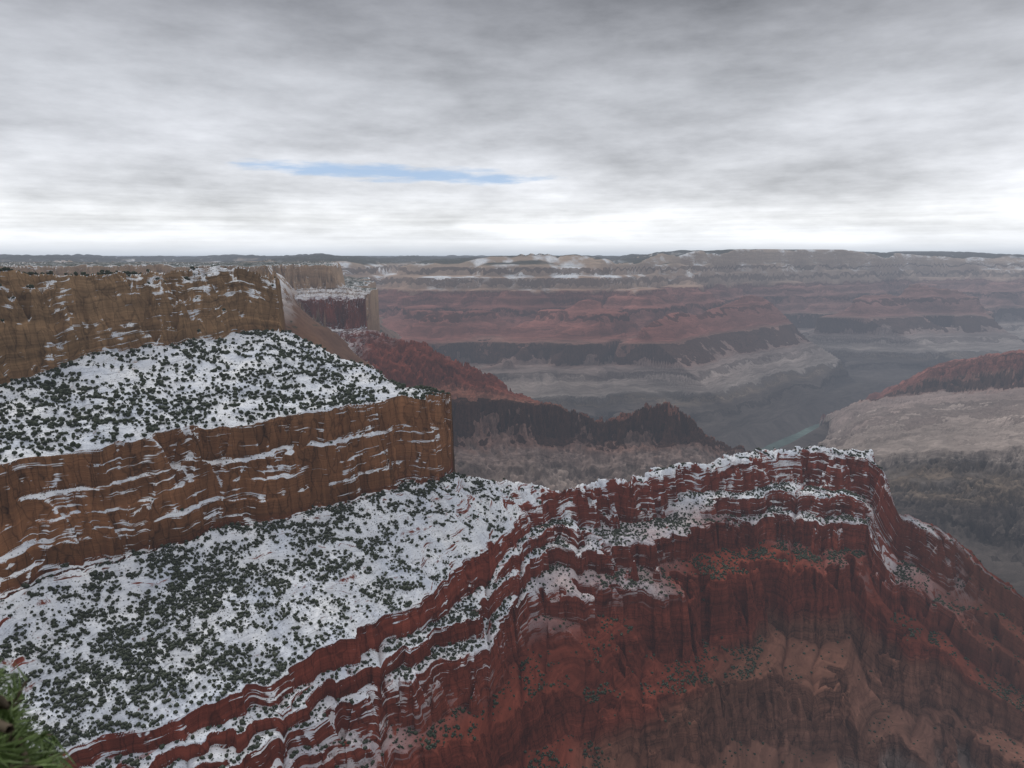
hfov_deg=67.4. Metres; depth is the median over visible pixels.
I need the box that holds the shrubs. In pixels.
[0,265,1023,767]
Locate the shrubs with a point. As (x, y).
(126, 655)
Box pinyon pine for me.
[0,657,74,767]
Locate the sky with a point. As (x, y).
(128, 127)
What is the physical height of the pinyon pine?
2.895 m
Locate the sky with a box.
[0,0,1023,255]
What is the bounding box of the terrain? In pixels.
[0,249,1023,767]

